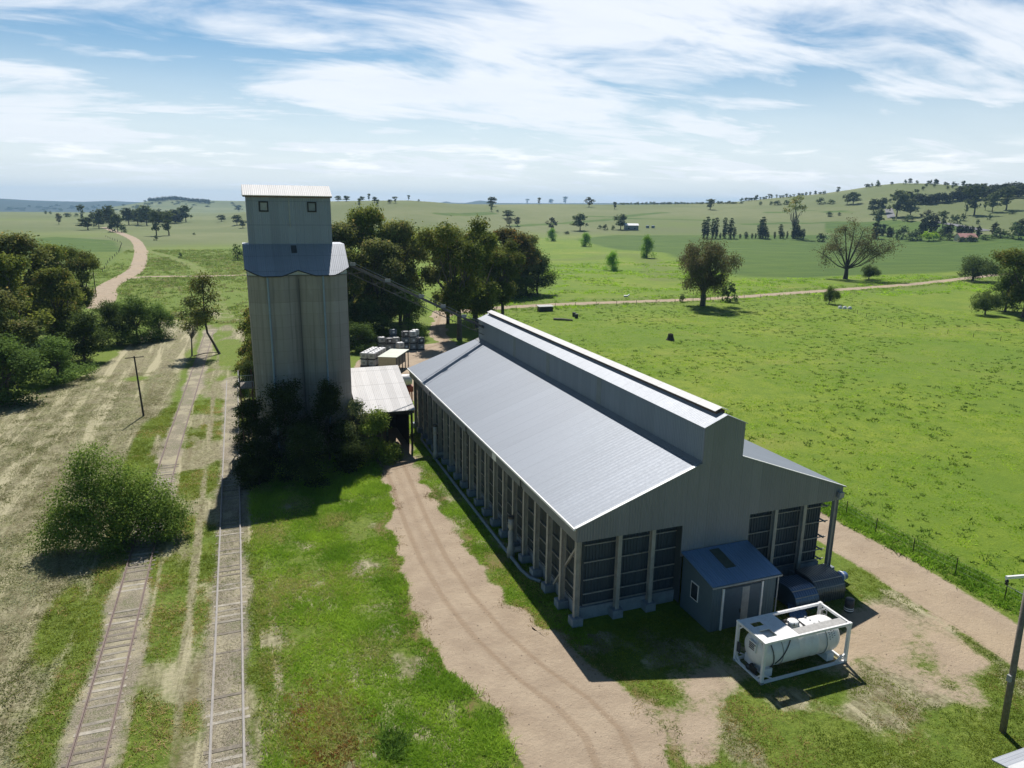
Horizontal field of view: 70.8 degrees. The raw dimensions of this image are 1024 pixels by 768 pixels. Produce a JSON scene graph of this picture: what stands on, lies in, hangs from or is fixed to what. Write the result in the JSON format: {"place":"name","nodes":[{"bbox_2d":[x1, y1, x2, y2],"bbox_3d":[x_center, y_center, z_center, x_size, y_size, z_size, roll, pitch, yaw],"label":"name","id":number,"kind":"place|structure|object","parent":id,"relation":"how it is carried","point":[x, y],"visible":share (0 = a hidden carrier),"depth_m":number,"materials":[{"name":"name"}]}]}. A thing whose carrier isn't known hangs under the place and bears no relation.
{"place":"outdoors","nodes":[
{"label":"outdoors","id":0,"kind":"place"},
{"bbox_2d":[88,227,147,307],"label":"gravel road","id":1,"kind":"structure","parent":0,"point":[106,290],"depth_m":255.20,"materials":[{"name":"beige gravel"}]},
{"bbox_2d":[29,249,248,330],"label":"rough grass","id":2,"kind":"structure","parent":0,"point":[174,278],"depth_m":252.75,"materials":[{"name":"green plant"}]},
{"bbox_2d":[0,183,1023,767],"bbox_3d":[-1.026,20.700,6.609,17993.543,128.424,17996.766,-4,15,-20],"label":"ground","id":3,"kind":"structure","parent":0,"point":[706,687],"depth_m":78.27,"materials":[{"name":"green plant"}]},
{"bbox_2d":[0,308,33,377],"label":"shrub","id":4,"kind":"object","parent":3,"relation":"on","point":[13,318],"visible":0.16,"depth_m":106.08,"materials":[{"name":"green plant"}]},
{"bbox_2d":[0,287,44,376],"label":"tree","id":5,"kind":"object","parent":3,"relation":"on","point":[7,299],"visible":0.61,"depth_m":99.14,"materials":[{"name":"green plant"}]},
{"bbox_2d":[0,326,55,408],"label":"shrub","id":6,"kind":"object","parent":3,"relation":"on","point":[11,359],"visible":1,"depth_m":92.10,"materials":[{"name":"green plant"}]},
{"bbox_2d":[0,230,58,331],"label":"tree","id":7,"kind":"object","parent":3,"relation":"on","point":[16,243],"visible":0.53,"depth_m":125.86,"materials":[{"name":"green plant"}]},
{"bbox_2d":[0,249,58,348],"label":"tree","id":8,"kind":"object","parent":3,"relation":"on","point":[9,264],"visible":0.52,"depth_m":111.35,"materials":[{"name":"green plant"}]},
{"bbox_2d":[15,265,84,345],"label":"tree","id":9,"kind":"object","parent":3,"relation":"on","point":[49,280],"visible":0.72,"depth_m":119.46,"materials":[{"name":"green plant"}]},
{"bbox_2d":[26,241,86,321],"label":"tree","id":10,"kind":"object","parent":3,"relation":"on","point":[60,252],"visible":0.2,"depth_m":134.51,"materials":[{"name":"green plant"}]},
{"bbox_2d":[25,332,101,386],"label":"shrub","id":11,"kind":"object","parent":3,"relation":"on","point":[54,349],"visible":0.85,"depth_m":102.48,"materials":[{"name":"green plant"}]},
{"bbox_2d":[58,243,100,317],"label":"tree","id":12,"kind":"object","parent":3,"relation":"on","point":[82,261],"visible":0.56,"depth_m":148.81,"materials":[{"name":"green plant"}]},
{"bbox_2d":[45,305,120,365],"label":"shrub","id":13,"kind":"object","parent":3,"relation":"on","point":[83,329],"visible":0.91,"depth_m":115.17,"materials":[{"name":"green plant"}]},
{"bbox_2d":[0,370,182,767],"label":"mown hay","id":14,"kind":"object","parent":3,"relation":"on","point":[34,592],"visible":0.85,"depth_m":61.10,"materials":[{"name":"beige plant"}]},
{"bbox_2d":[23,439,201,561],"bbox_3d":[-30.197,8.313,54.551,12.002,8.515,7.340,-4,15,-20],"label":"bush","id":15,"kind":"object","parent":3,"relation":"on","point":[154,510],"visible":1,"depth_m":53.78,"materials":[{"name":"green plant"}]},
{"bbox_2d":[94,299,139,345],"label":"shrub","id":16,"kind":"object","parent":3,"relation":"on","point":[116,321],"visible":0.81,"depth_m":129.29,"materials":[{"name":"green plant"}]},
{"bbox_2d":[52,330,216,767],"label":"ballast bed","id":17,"kind":"object","parent":3,"relation":"on","point":[129,600],"visible":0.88,"depth_m":44.34,"materials":[{"name":"beige gravel"}]},
{"bbox_2d":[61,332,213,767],"bbox_3d":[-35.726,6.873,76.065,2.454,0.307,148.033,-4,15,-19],"label":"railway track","id":18,"kind":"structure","parent":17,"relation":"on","point":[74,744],"depth_m":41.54,"materials":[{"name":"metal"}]},
{"bbox_2d":[88,209,182,224],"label":"roadside wood","id":19,"kind":"object","parent":3,"relation":"on","point":[175,218],"visible":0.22,"depth_m":762.44,"materials":[{"name":"green plant"}]},
{"bbox_2d":[109,294,169,345],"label":"shrub","id":20,"kind":"object","parent":3,"relation":"on","point":[140,310],"visible":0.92,"depth_m":131.52,"materials":[{"name":"green plant"}]},
{"bbox_2d":[11,398,274,767],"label":"grass","id":21,"kind":"structure","parent":3,"relation":"on","point":[138,457],"depth_m":45.13,"materials":[{"name":"green plant"}]},
{"bbox_2d":[135,205,152,225],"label":"tree","id":22,"kind":"object","parent":3,"relation":"on","point":[144,210],"visible":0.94,"depth_m":718.80,"materials":[{"name":"green plant"}]},
{"bbox_2d":[147,209,164,235],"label":"tree","id":23,"kind":"object","parent":3,"relation":"on","point":[156,214],"visible":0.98,"depth_m":533.49,"materials":[{"name":"green plant"}]},
{"bbox_2d":[137,298,178,339],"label":"shrub","id":24,"kind":"object","parent":3,"relation":"on","point":[165,315],"visible":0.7,"depth_m":136.33,"materials":[{"name":"green plant"}]},
{"bbox_2d":[160,211,175,235],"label":"tree","id":25,"kind":"object","parent":3,"relation":"on","point":[166,225],"visible":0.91,"depth_m":544.90,"materials":[{"name":"green plant"}]},
{"bbox_2d":[147,196,209,202],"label":"scrub belt","id":26,"kind":"object","parent":3,"relation":"on","point":[197,200],"visible":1,"depth_m":2627.30,"materials":[{"name":"green plant"}]},
{"bbox_2d":[166,293,214,355],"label":"sapling","id":27,"kind":"object","parent":3,"relation":"on","point":[198,318],"visible":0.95,"depth_m":119.81,"materials":[{"name":"green plant"}]},
{"bbox_2d":[183,269,223,353],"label":"sapling","id":28,"kind":"object","parent":3,"relation":"on","point":[201,285],"visible":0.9,"depth_m":120.92,"materials":[{"name":"green plant"}]},
{"bbox_2d":[194,378,260,767],"bbox_3d":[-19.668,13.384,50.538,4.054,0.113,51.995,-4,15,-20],"label":"railway track","id":29,"kind":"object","parent":3,"relation":"on","point":[228,705],"visible":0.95,"depth_m":42.80,"materials":[{"name":"beige gravel"}]},
{"bbox_2d":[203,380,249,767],"bbox_3d":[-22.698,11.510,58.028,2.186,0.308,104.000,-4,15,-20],"label":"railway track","id":30,"kind":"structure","parent":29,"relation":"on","point":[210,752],"depth_m":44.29,"materials":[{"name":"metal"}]},
{"bbox_2d":[231,311,250,378],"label":"shrub","id":31,"kind":"object","parent":3,"relation":"on","point":[248,329],"visible":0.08,"depth_m":102.26,"materials":[{"name":"green plant"}]},
{"bbox_2d":[235,306,251,357],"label":"shrub","id":32,"kind":"object","parent":3,"relation":"on","point":[242,351],"visible":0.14,"depth_m":115.43,"materials":[{"name":"green plant"}]},
{"bbox_2d":[230,396,257,445],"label":"shrub","id":33,"kind":"object","parent":3,"relation":"on","point":[237,437],"visible":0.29,"depth_m":77.32,"materials":[{"name":"green plant"}]},
{"bbox_2d":[233,356,255,416],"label":"shrub","id":34,"kind":"object","parent":3,"relation":"on","point":[247,367],"visible":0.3,"depth_m":84.87,"materials":[{"name":"green plant"}]},
{"bbox_2d":[234,333,254,396],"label":"shrub","id":35,"kind":"object","parent":3,"relation":"on","point":[249,354],"visible":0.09,"depth_m":92.58,"materials":[{"name":"green plant"}]},
{"bbox_2d":[238,369,256,440],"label":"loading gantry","id":36,"kind":"object","parent":3,"relation":"on","point":[249,384],"visible":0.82,"depth_m":74.46,"materials":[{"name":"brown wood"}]},
{"bbox_2d":[227,434,279,489],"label":"shrub","id":37,"kind":"object","parent":3,"relation":"on","point":[258,473],"visible":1,"depth_m":65.72,"materials":[{"name":"green plant"}]},
{"bbox_2d":[229,395,285,470],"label":"shrub","id":38,"kind":"object","parent":3,"relation":"on","point":[249,408],"visible":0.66,"depth_m":69.72,"materials":[{"name":"green plant"}]},
{"bbox_2d":[247,373,328,466],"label":"shrub","id":39,"kind":"object","parent":3,"relation":"on","point":[283,398],"visible":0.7,"depth_m":70.35,"materials":[{"name":"green plant"}]},
{"bbox_2d":[241,184,352,456],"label":"grain silo","id":40,"kind":"object","parent":3,"relation":"on","point":[296,265],"visible":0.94,"depth_m":72.34,"materials":[{"name":"concrete"}]},
{"bbox_2d":[347,260,483,334],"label":"conveyor","id":41,"kind":"object","parent":40,"relation":"attached to","point":[420,296],"visible":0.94,"depth_m":81.26,"materials":[{"name":"metal"}]},
{"bbox_2d":[300,377,352,459],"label":"shrub","id":42,"kind":"object","parent":3,"relation":"on","point":[327,398],"visible":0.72,"depth_m":71.89,"materials":[{"name":"green plant"}]},
{"bbox_2d":[277,673,379,767],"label":"dry weeds","id":43,"kind":"object","parent":3,"relation":"on","point":[318,733],"visible":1,"depth_m":35.55,"materials":[{"name":"green plant"}]},
{"bbox_2d":[323,418,374,474],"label":"shrub","id":44,"kind":"object","parent":3,"relation":"on","point":[348,447],"visible":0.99,"depth_m":69.23,"materials":[{"name":"green plant"}]},
{"bbox_2d":[331,219,378,303],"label":"tree","id":45,"kind":"object","parent":3,"relation":"on","point":[342,231],"visible":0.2,"depth_m":142.59,"materials":[{"name":"green plant"}]},
{"bbox_2d":[342,397,376,458],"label":"shrub","id":46,"kind":"object","parent":3,"relation":"on","point":[356,406],"visible":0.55,"depth_m":72.80,"materials":[{"name":"green plant"}]},
{"bbox_2d":[345,245,381,336],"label":"tree","id":47,"kind":"object","parent":3,"relation":"on","point":[353,287],"visible":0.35,"depth_m":137.64,"materials":[{"name":"green plant"}]},
{"bbox_2d":[349,321,377,352],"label":"shrub","id":48,"kind":"object","parent":3,"relation":"on","point":[360,331],"visible":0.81,"depth_m":126.66,"materials":[{"name":"green plant"}]},
{"bbox_2d":[341,201,403,303],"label":"tree","id":49,"kind":"object","parent":3,"relation":"on","point":[367,218],"visible":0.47,"depth_m":147.34,"materials":[{"name":"green plant"}]},
{"bbox_2d":[350,297,400,343],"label":"shrub","id":50,"kind":"object","parent":3,"relation":"on","point":[369,313],"visible":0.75,"depth_m":134.91,"materials":[{"name":"green plant"}]},
{"bbox_2d":[353,404,406,466],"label":"shrub","id":51,"kind":"object","parent":3,"relation":"on","point":[376,424],"visible":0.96,"depth_m":72.32,"materials":[{"name":"green plant"}]},
{"bbox_2d":[351,236,412,329],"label":"tree","id":52,"kind":"object","parent":3,"relation":"on","point":[385,256],"visible":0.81,"depth_m":139.79,"materials":[{"name":"green plant"}]},
{"bbox_2d":[351,365,414,448],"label":"receival shed","id":53,"kind":"structure","parent":3,"relation":"on","point":[384,388],"depth_m":78.54,"materials":[{"name":"white metal"}]},
{"bbox_2d":[244,449,524,767],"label":"weeds","id":54,"kind":"object","parent":3,"relation":"on","point":[447,683],"visible":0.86,"depth_m":43.08,"materials":[{"name":"green plant"}]},
{"bbox_2d":[359,716,421,766],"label":"nettles","id":55,"kind":"object","parent":3,"relation":"on","point":[391,740],"visible":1,"depth_m":34.74,"materials":[{"name":"green plant"}]},
{"bbox_2d":[381,217,427,327],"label":"tree","id":56,"kind":"object","parent":3,"relation":"on","point":[404,229],"visible":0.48,"depth_m":149.15,"materials":[{"name":"green plant"}]},
{"bbox_2d":[382,282,430,336],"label":"shrub","id":57,"kind":"object","parent":3,"relation":"on","point":[407,307],"visible":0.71,"depth_m":139.87,"materials":[{"name":"green plant"}]},
{"bbox_2d":[400,235,430,320],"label":"tree","id":58,"kind":"object","parent":3,"relation":"on","point":[424,259],"visible":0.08,"depth_m":157.17,"materials":[{"name":"green plant"}]},
{"bbox_2d":[416,226,467,323],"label":"tree","id":59,"kind":"object","parent":3,"relation":"on","point":[431,275],"visible":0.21,"depth_m":155.52,"materials":[{"name":"green plant"}]},
{"bbox_2d":[411,213,490,339],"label":"tree","id":60,"kind":"object","parent":3,"relation":"on","point":[464,255],"visible":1,"depth_m":135.29,"materials":[{"name":"green plant"}]},
{"bbox_2d":[457,227,511,327],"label":"tree","id":61,"kind":"object","parent":3,"relation":"on","point":[483,305],"visible":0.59,"depth_m":149.72,"materials":[{"name":"green plant"}]},
{"bbox_2d":[404,417,592,646],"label":"verge grass","id":62,"kind":"structure","parent":3,"relation":"on","point":[478,548],"depth_m":54.65,"materials":[{"name":"green plant"}]},
{"bbox_2d":[484,238,527,314],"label":"tree","id":63,"kind":"object","parent":3,"relation":"on","point":[508,290],"visible":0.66,"depth_m":157.30,"materials":[{"name":"green plant"}]},
{"bbox_2d":[491,225,540,280],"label":"tree","id":64,"kind":"object","parent":3,"relation":"on","point":[513,234],"visible":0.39,"depth_m":205.20,"materials":[{"name":"green plant"}]},
{"bbox_2d":[495,267,537,298],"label":"shrub","id":65,"kind":"object","parent":3,"relation":"on","point":[524,280],"visible":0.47,"depth_m":202.22,"materials":[{"name":"green plant"}]},
{"bbox_2d":[516,232,544,291],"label":"tree","id":66,"kind":"object","parent":3,"relation":"on","point":[534,238],"visible":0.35,"depth_m":210.75,"materials":[{"name":"green plant"}]},
{"bbox_2d":[516,251,559,294],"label":"tree","id":67,"kind":"object","parent":3,"relation":"on","point":[544,279],"visible":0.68,"depth_m":210.85,"materials":[{"name":"green plant"}]},
{"bbox_2d":[600,250,620,270],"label":"willow","id":68,"kind":"object","parent":3,"relation":"on","point":[611,260],"visible":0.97,"depth_m":293.96,"materials":[{"name":"green plant"}]},
{"bbox_2d":[407,310,846,628],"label":"grain shed","id":69,"kind":"structure","parent":3,"relation":"on","point":[596,484],"depth_m":50.19,"materials":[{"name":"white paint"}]},
{"bbox_2d":[640,234,656,257],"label":"willow","id":70,"kind":"object","parent":3,"relation":"on","point":[647,247],"visible":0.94,"depth_m":368.56,"materials":[{"name":"green plant"}]},
{"bbox_2d":[417,261,997,311],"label":"rough pasture","id":71,"kind":"structure","parent":3,"relation":"on","point":[605,280],"depth_m":247.99,"materials":[{"name":"green plant"}]},
{"bbox_2d":[676,235,746,305],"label":"tree","id":72,"kind":"object","parent":3,"relation":"on","point":[702,274],"visible":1,"depth_m":186.14,"materials":[{"name":"green plant"}]},
{"bbox_2d":[715,282,738,301],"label":"bush","id":73,"kind":"object","parent":3,"relation":"on","point":[731,289],"visible":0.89,"depth_m":200.94,"materials":[{"name":"green plant"}]},
{"bbox_2d":[680,540,782,631],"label":"lean to store","id":74,"kind":"structure","parent":3,"relation":"on","point":[723,586],"depth_m":45.18,"materials":[{"name":"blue metal"}]},
{"bbox_2d":[722,582,761,628],"bbox_3d":[14.297,13.796,44.841,2.750,2.700,0.105,-4,15,-20],"label":"door","id":75,"kind":"structure","parent":74,"relation":"in","point":[741,602],"depth_m":44.80,"materials":[{"name":"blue metal"}]},
{"bbox_2d":[464,295,1023,599],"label":"thistles","id":76,"kind":"object","parent":3,"relation":"on","point":[930,435],"visible":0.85,"depth_m":116.53,"materials":[{"name":"green plant"}]},
{"bbox_2d":[498,276,995,311],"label":"road weeds","id":77,"kind":"object","parent":3,"relation":"on","point":[856,285],"visible":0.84,"depth_m":224.16,"materials":[{"name":"green plant"}]},
{"bbox_2d":[733,601,852,684],"bbox_3d":[16.106,14.761,41.418,6.095,2.680,2.470,-4,15,-20],"label":"tank container","id":78,"kind":"object","parent":3,"relation":"on","point":[772,640],"visible":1,"depth_m":40.66,"materials":[{"name":"white metal"}]},
{"bbox_2d":[566,567,1023,767],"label":"lawn","id":79,"kind":"structure","parent":3,"relation":"on","point":[803,710],"depth_m":38.41,"materials":[{"name":"green plant"}]},
{"bbox_2d":[782,195,807,238],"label":"tree","id":80,"kind":"object","parent":3,"relation":"on","point":[794,200],"visible":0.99,"depth_m":586.58,"materials":[{"name":"green plant"}]},
{"bbox_2d":[774,574,818,609],"bbox_3d":[18.879,13.878,47.878,1.900,1.350,2.200,-4,15,-20],"label":"curved bin","id":81,"kind":"object","parent":3,"relation":"on","point":[795,590],"visible":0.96,"depth_m":47.33,"materials":[{"name":"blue metal"}]},
{"bbox_2d":[794,564,845,601],"bbox_3d":[20.918,13.544,49.018,2.450,1.500,2.200,-4,15,-20],"label":"curved bin","id":82,"kind":"object","parent":3,"relation":"on","point":[827,582],"visible":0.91,"depth_m":48.38,"materials":[{"name":"grey metal"}]},
{"bbox_2d":[823,285,840,303],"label":"tree","id":83,"kind":"object","parent":3,"relation":"on","point":[829,295],"visible":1,"depth_m":198.10,"materials":[{"name":"green plant"}]},
{"bbox_2d":[809,217,905,278],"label":"bare tree","id":84,"kind":"object","parent":3,"relation":"on","point":[833,246],"visible":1,"depth_m":266.88,"materials":[{"name":"green plant"}]},
{"bbox_2d":[860,264,881,278],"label":"tree","id":85,"kind":"object","parent":3,"relation":"on","point":[868,272],"visible":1,"depth_m":269.90,"materials":[{"name":"green plant"}]},
{"bbox_2d":[887,189,910,216],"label":"tree","id":86,"kind":"object","parent":3,"relation":"on","point":[899,205],"visible":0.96,"depth_m":720.52,"materials":[{"name":"green plant"}]},
{"bbox_2d":[821,501,1022,615],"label":"wire fence","id":87,"kind":"object","parent":3,"relation":"on","point":[868,523],"visible":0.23,"depth_m":54.16,"materials":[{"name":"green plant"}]},
{"bbox_2d":[912,181,1023,202],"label":"dark wood belt","id":88,"kind":"object","parent":3,"relation":"on","point":[958,194],"visible":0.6,"depth_m":778.08,"materials":[{"name":"green plant"}]},
{"bbox_2d":[962,183,991,214],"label":"tree","id":89,"kind":"object","parent":3,"relation":"on","point":[972,191],"visible":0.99,"depth_m":684.59,"materials":[{"name":"green plant"}]},
{"bbox_2d":[956,254,1003,280],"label":"tree","id":90,"kind":"object","parent":3,"relation":"on","point":[975,270],"visible":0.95,"depth_m":265.58,"materials":[{"name":"green plant"}]},
{"bbox_2d":[968,289,1005,314],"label":"tree","id":91,"kind":"object","parent":3,"relation":"on","point":[983,303],"visible":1,"depth_m":180.05,"materials":[{"name":"green plant"}]},
{"bbox_2d":[980,267,1023,311],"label":"tree","id":92,"kind":"object","parent":3,"relation":"on","point":[1003,284],"visible":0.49,"depth_m":185.46,"materials":[{"name":"green plant"}]},
{"bbox_2d":[989,246,1023,317],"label":"tree","id":93,"kind":"object","parent":3,"relation":"on","point":[1007,258],"visible":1,"depth_m":177.24,"materials":[{"name":"green plant"}]},
{"bbox_2d":[991,748,1023,767],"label":"shed roof","id":94,"kind":"structure","parent":3,"relation":"on","point":[1014,759],"depth_m":30.43,"materials":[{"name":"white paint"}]},
{"bbox_2d":[998,186,1019,209],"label":"tree","id":95,"kind":"object","parent":3,"relation":"on","point":[1006,201],"visible":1,"depth_m":696.11,"materials":[{"name":"green plant"}]},
{"bbox_2d":[999,574,1023,733],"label":"power pole","id":96,"kind":"object","parent":3,"relation":"on","point":[1010,677],"visible":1,"depth_m":35.22,"materials":[{"name":"grey wood"}]},
{"bbox_2d":[1003,222,1023,238],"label":"bush","id":97,"kind":"object","parent":3,"relation":"on","point":[1017,229],"visible":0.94,"depth_m":522.85,"materials":[{"name":"green plant"}]},
{"bbox_2d":[0,0,1023,202],"label":"sky","id":98,"kind":"structure","parent":0,"point":[453,101],"materials":[{"name":"blue"}]},
{"bbox_2d":[352,311,673,767],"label":"driveway","id":99,"kind":"structure","parent":0,"point":[644,742],"depth_m":41.86,"materials":[{"name":"beige soil"}]},
{"bbox_2d":[378,349,408,369],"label":"tin shelter","id":100,"kind":"object","parent":99,"relation":"on","point":[389,357],"visible":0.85,"depth_m":111.90,"materials":[{"name":"metal"}]},
{"bbox_2d":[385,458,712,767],"bbox_3d":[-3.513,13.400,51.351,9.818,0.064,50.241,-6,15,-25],"label":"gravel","id":101,"kind":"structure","parent":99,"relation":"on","point":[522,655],"depth_m":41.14,"materials":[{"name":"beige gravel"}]},
{"bbox_2d":[390,479,726,766],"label":"driveway weeds","id":102,"kind":"object","parent":99,"relation":"on","point":[565,645],"visible":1,"depth_m":40.55,"materials":[{"name":"green plant"}]},
{"bbox_2d":[431,275,994,316],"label":"dirt road","id":103,"kind":"structure","parent":0,"point":[742,296],"depth_m":211.34,"materials":[{"name":"beige soil"}]},
{"bbox_2d":[817,513,1023,671],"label":"dirt track","id":104,"kind":"structure","parent":0,"point":[878,564],"depth_m":49.58,"materials":[{"name":"beige soil"}]},
{"bbox_2d":[824,524,1022,701],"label":"gravel","id":105,"kind":"structure","parent":104,"relation":"on","point":[922,620],"depth_m":44.82,"materials":[{"name":"beige gravel"}]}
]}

